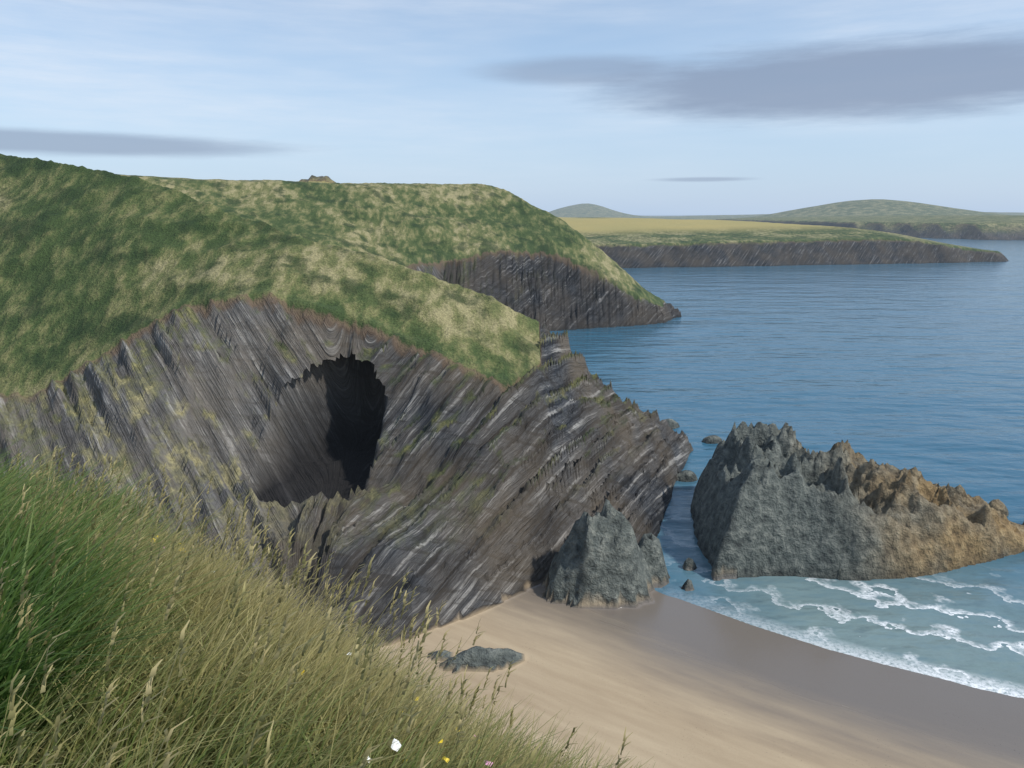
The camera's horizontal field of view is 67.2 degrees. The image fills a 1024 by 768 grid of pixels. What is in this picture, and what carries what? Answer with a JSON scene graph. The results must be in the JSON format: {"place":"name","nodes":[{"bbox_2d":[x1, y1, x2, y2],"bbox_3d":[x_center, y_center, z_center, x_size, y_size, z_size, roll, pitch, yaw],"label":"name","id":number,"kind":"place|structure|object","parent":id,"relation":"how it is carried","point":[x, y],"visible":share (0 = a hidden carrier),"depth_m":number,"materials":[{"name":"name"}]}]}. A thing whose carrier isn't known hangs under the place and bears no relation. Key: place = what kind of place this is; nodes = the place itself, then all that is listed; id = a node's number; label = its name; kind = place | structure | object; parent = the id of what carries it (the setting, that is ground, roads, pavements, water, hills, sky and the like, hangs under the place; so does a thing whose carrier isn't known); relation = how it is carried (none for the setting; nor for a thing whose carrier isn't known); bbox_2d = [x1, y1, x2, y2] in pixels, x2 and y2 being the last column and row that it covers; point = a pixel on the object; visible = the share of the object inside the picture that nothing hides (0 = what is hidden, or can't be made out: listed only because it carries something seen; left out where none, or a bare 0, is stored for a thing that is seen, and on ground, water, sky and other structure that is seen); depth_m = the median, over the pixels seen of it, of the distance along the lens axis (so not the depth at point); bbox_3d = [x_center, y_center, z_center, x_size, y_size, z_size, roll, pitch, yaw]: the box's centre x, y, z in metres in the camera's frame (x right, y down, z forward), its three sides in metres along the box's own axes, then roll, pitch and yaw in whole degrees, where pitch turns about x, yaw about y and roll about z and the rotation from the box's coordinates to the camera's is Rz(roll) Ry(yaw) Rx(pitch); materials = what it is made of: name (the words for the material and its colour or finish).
{"place":"outdoors","nodes":[
{"label":"outdoors","id":0,"kind":"place"},
{"bbox_2d":[0,154,1023,767],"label":"terrain ground","id":1,"kind":"structure","parent":0,"point":[512,478],"depth_m":90.00,"materials":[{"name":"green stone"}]},
{"bbox_2d":[0,452,622,767],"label":"grass stalks","id":2,"kind":"object","parent":1,"relation":"on","point":[225,598],"depth_m":3.36,"materials":[{"name":"plant"}]},
{"bbox_2d":[0,445,632,767],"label":"grass seed heads","id":3,"kind":"object","parent":2,"relation":"attached to","point":[58,722],"depth_m":3.00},
{"bbox_2d":[134,535,492,765],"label":"flowers","id":4,"kind":"object","parent":1,"relation":"on","point":[395,746],"visible":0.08,"depth_m":2.57,"materials":[{"name":"white plant"}]},
{"bbox_2d":[0,439,654,767],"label":"grass blades","id":5,"kind":"object","parent":1,"relation":"on","point":[301,714],"depth_m":2.85,"materials":[{"name":"green plant"}]},
{"bbox_2d":[252,279,441,429],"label":"rock arch","id":6,"kind":"structure","parent":1,"relation":"attached to","point":[321,321],"depth_m":95.59,"materials":[{"name":"grey stone"}]},
{"bbox_2d":[0,0,1023,214],"label":"sky","id":7,"kind":"structure","parent":0,"point":[633,107],"materials":[{"name":"blue"}]},
{"bbox_2d":[549,215,1023,697],"bbox_3d":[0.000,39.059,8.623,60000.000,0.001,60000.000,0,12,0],"label":"sea water","id":8,"kind":"structure","parent":0,"point":[920,367],"depth_m":173.80,"materials":[{"name":"blue liquid"}]},
{"bbox_2d":[549,199,1023,219],"bbox_3d":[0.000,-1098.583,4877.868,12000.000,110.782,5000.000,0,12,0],"label":"distant hills","id":9,"kind":"structure","parent":0,"point":[870,207],"depth_m":3058.96,"materials":[{"name":"green plant"}]},
{"bbox_2d":[558,215,1023,267],"bbox_3d":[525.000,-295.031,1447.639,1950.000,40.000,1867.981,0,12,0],"label":"headland terrain","id":10,"kind":"structure","parent":0,"point":[738,242],"depth_m":647.55,"materials":[{"name":"green plant"}]}
]}

